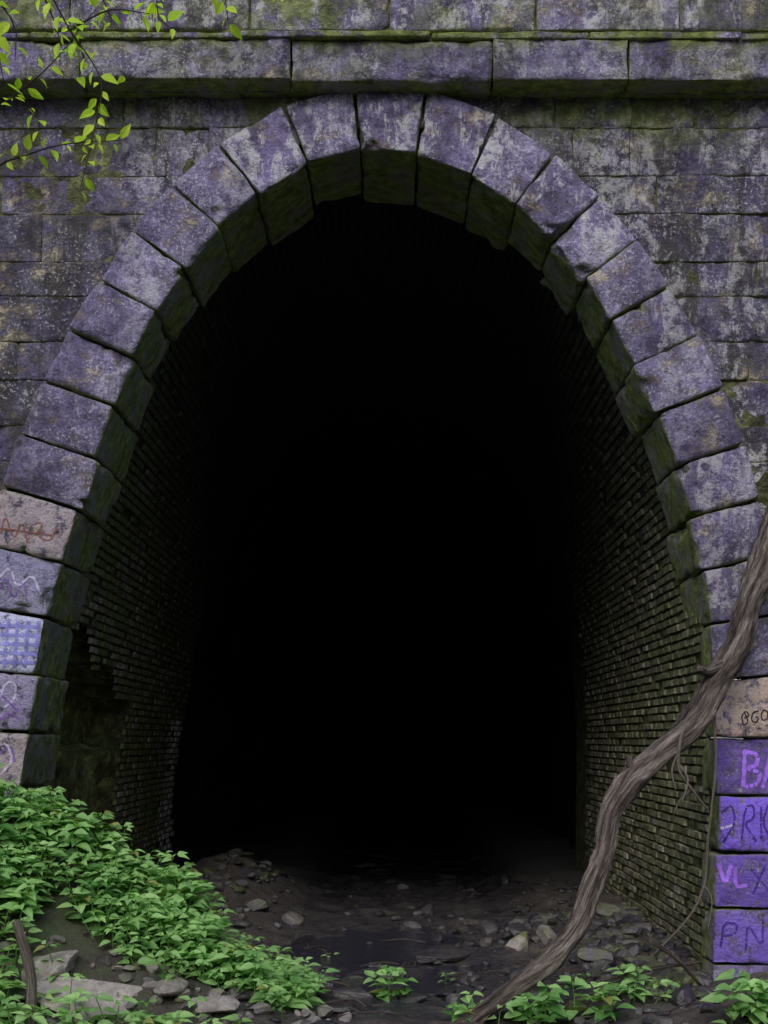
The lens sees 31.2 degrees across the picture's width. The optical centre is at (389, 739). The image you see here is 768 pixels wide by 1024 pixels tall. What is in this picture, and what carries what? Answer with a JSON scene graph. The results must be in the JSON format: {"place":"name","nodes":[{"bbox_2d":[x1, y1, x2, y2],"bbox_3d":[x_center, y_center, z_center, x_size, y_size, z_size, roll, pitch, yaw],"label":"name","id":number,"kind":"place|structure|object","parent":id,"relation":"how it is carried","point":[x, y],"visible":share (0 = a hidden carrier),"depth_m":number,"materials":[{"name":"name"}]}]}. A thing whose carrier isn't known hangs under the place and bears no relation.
{"place":"outdoors","nodes":[
{"label":"outdoors","id":0,"kind":"place"},
{"bbox_2d":[264,926,497,1010],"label":"stream water","id":1,"kind":"structure","parent":0,"point":[354,949],"depth_m":12.76,"materials":[{"name":"grey liquid"}]},
{"bbox_2d":[379,970,404,978],"bbox_3d":[0.018,1.973,11.522,0.225,0.099,0.218,0,0,0],"label":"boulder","id":2,"kind":"object","parent":1,"relation":"in","point":[401,974],"visible":0.19,"depth_m":11.45,"materials":[{"name":"grey stone"}]},
{"bbox_2d":[0,774,767,1023],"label":"ground","id":3,"kind":"structure","parent":0,"point":[447,843],"depth_m":17.16,"materials":[{"name":"soil"}]},
{"bbox_2d":[0,954,39,1022],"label":"broadleaf plant","id":4,"kind":"object","parent":3,"relation":"on","point":[5,983],"visible":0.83,"depth_m":9.09,"materials":[{"name":"green plant"}]},
{"bbox_2d":[11,919,36,1023],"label":"broken stick","id":5,"kind":"object","parent":3,"relation":"on","point":[28,966],"visible":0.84,"depth_m":8.96,"materials":[{"name":"brown wood"}]},
{"bbox_2d":[21,950,78,983],"bbox_3d":[-2.367,1.564,9.430,0.415,0.210,0.272,0,0,0],"label":"stone slab","id":6,"kind":"object","parent":3,"relation":"on","point":[49,968],"depth_m":9.35,"materials":[{"name":"grey stone"}]},
{"bbox_2d":[37,976,142,1019],"bbox_3d":[-1.933,1.726,9.279,0.944,0.235,0.434,0,0,-20],"label":"stone slab","id":7,"kind":"object","parent":3,"relation":"on","point":[94,987],"depth_m":9.24,"materials":[{"name":"grey stone"}]},
{"bbox_2d":[0,0,291,200],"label":"sapling tree","id":8,"kind":"object","parent":3,"relation":"on","point":[109,77],"visible":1,"depth_m":6.02,"materials":[{"name":"green plant"}]},
{"bbox_2d":[129,1010,194,1023],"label":"broadleaf plant","id":9,"kind":"object","parent":3,"relation":"on","point":[160,1019],"visible":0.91,"depth_m":8.78,"materials":[{"name":"green plant"}]},
{"bbox_2d":[0,763,339,1023],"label":"undergrowth plants","id":10,"kind":"object","parent":3,"relation":"on","point":[167,899],"visible":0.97,"depth_m":9.99,"materials":[{"name":"green plant"}]},
{"bbox_2d":[153,977,188,996],"bbox_3d":[-1.493,1.699,9.398,0.208,0.137,0.297,0,0,42],"label":"stone slab","id":11,"kind":"object","parent":3,"relation":"on","point":[174,987],"depth_m":9.32,"materials":[{"name":"grey stone"}]},
{"bbox_2d":[191,995,239,1013],"bbox_3d":[-1.212,1.810,9.329,0.417,0.141,0.227,0,0,35],"label":"stone slab","id":12,"kind":"object","parent":3,"relation":"on","point":[221,1004],"depth_m":9.24,"materials":[{"name":"grey stone"}]},
{"bbox_2d":[179,959,325,1009],"bbox_3d":[-0.954,1.731,9.668,0.986,0.386,0.519,0,0,25],"label":"broadleaf plant","id":13,"kind":"object","parent":3,"relation":"on","point":[277,989],"visible":0.87,"depth_m":9.60,"materials":[{"name":"green plant"}]},
{"bbox_2d":[186,912,326,995],"bbox_3d":[-1.053,1.622,10.088,1.132,0.633,0.674,0,0,11],"label":"broadleaf plant","id":14,"kind":"object","parent":3,"relation":"on","point":[270,971],"visible":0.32,"depth_m":9.94,"materials":[{"name":"green plant"}]},
{"bbox_2d":[291,932,315,944],"bbox_3d":[-0.861,1.948,13.460,0.280,0.138,0.251,0,0,0],"label":"boulder","id":15,"kind":"object","parent":3,"relation":"on","point":[301,937],"visible":0.97,"depth_m":13.39,"materials":[{"name":"grey stone"}]},
{"bbox_2d":[326,986,373,998],"bbox_3d":[-0.305,1.984,10.688,0.392,0.115,0.244,0,0,0],"label":"boulder","id":16,"kind":"object","parent":3,"relation":"on","point":[356,991],"visible":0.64,"depth_m":10.60,"materials":[{"name":"grey stone"}]},
{"bbox_2d":[10,152,711,970],"bbox_3d":[-0.435,-0.733,15.329,6.139,8.226,8.258,0,0,0],"label":"brick tunnel lining","id":17,"kind":"object","parent":3,"relation":"on","point":[272,352],"visible":0.78,"depth_m":14.62,"materials":[{"name":"brown brick"}]},
{"bbox_2d":[0,848,747,1023],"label":"rubble","id":18,"kind":"object","parent":3,"relation":"on","point":[624,922],"visible":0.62,"depth_m":12.06,"materials":[{"name":"grey stone"}]},
{"bbox_2d":[0,0,767,979],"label":"tunnel portal","id":19,"kind":"object","parent":3,"relation":"on","point":[602,164],"visible":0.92,"depth_m":10.97,"materials":[{"name":"stone"}]},
{"bbox_2d":[363,965,418,1001],"bbox_3d":[0.008,1.907,10.582,0.437,0.323,0.390,0,0,0],"label":"broadleaf plant","id":20,"kind":"object","parent":3,"relation":"on","point":[383,993],"visible":0.98,"depth_m":10.57,"materials":[{"name":"green plant"}]},
{"bbox_2d":[82,920,748,1023],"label":"fallen sticks","id":21,"kind":"object","parent":3,"relation":"on","point":[679,961],"visible":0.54,"depth_m":10.22,"materials":[{"name":"brown plant"}]},
{"bbox_2d":[416,945,468,963],"bbox_3d":[0.466,1.933,12.249,0.361,0.157,0.426,0,0,35],"label":"boulder","id":22,"kind":"object","parent":3,"relation":"on","point":[449,953],"visible":0.94,"depth_m":12.21,"materials":[{"name":"grey stone"}]},
{"bbox_2d":[438,972,454,984],"bbox_3d":[0.449,1.952,11.155,0.152,0.141,0.133,0,0,-34],"label":"broadleaf plant","id":23,"kind":"object","parent":3,"relation":"on","point":[443,973],"visible":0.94,"depth_m":11.16,"materials":[{"name":"green plant"}]},
{"bbox_2d":[441,991,522,1023],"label":"broadleaf plant","id":24,"kind":"object","parent":3,"relation":"on","point":[462,1009],"visible":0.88,"depth_m":9.60,"materials":[{"name":"green plant"}]},
{"bbox_2d":[505,931,528,951],"bbox_3d":[1.177,1.915,12.889,0.239,0.236,0.271,0,0,0],"label":"mossy boulder","id":25,"kind":"object","parent":3,"relation":"on","point":[519,942],"visible":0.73,"depth_m":12.78,"materials":[{"name":"grey stone"}]},
{"bbox_2d":[536,925,555,944],"bbox_3d":[1.488,1.864,13.040,0.176,0.221,0.253,0,0,-27],"label":"mossy boulder","id":26,"kind":"object","parent":3,"relation":"on","point":[546,934],"visible":0.82,"depth_m":12.96,"materials":[{"name":"grey stone"}]},
{"bbox_2d":[509,975,635,1023],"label":"broadleaf plant","id":27,"kind":"object","parent":3,"relation":"on","point":[538,1006],"visible":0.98,"depth_m":9.57,"materials":[{"name":"green plant"}]},
{"bbox_2d":[564,973,590,987],"bbox_3d":[1.478,1.924,10.902,0.156,0.140,0.323,0,0,40],"label":"broadleaf plant","id":28,"kind":"object","parent":3,"relation":"on","point":[571,982],"visible":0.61,"depth_m":10.86,"materials":[{"name":"green plant"}]},
{"bbox_2d":[577,946,614,962],"bbox_3d":[1.779,1.862,11.861,0.318,0.178,0.272,0,0,11],"label":"boulder","id":29,"kind":"object","parent":3,"relation":"on","point":[587,954],"visible":0.81,"depth_m":11.76,"materials":[{"name":"grey stone"}]},
{"bbox_2d":[455,504,767,1023],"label":"fallen branch","id":30,"kind":"object","parent":3,"relation":"on","point":[682,734],"visible":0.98,"depth_m":10.31,"materials":[{"name":"brown wood"}]},
{"bbox_2d":[606,964,679,1003],"bbox_3d":[1.873,1.798,10.052,0.587,0.331,0.509,0,0,0],"label":"broadleaf plant","id":31,"kind":"object","parent":3,"relation":"on","point":[630,968],"visible":0.92,"depth_m":10.00,"materials":[{"name":"green plant"}]},
{"bbox_2d":[635,961,666,970],"bbox_3d":[2.195,1.940,11.423,0.414,0.194,0.313,0,0,0],"label":"boulder","id":32,"kind":"object","parent":3,"relation":"on","point":[653,963],"visible":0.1,"depth_m":11.44,"materials":[{"name":"grey stone"}]},
{"bbox_2d":[699,968,767,1023],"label":"broadleaf plant","id":33,"kind":"object","parent":3,"relation":"on","point":[757,1005],"visible":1,"depth_m":8.93,"materials":[{"name":"green plant"}]}
]}

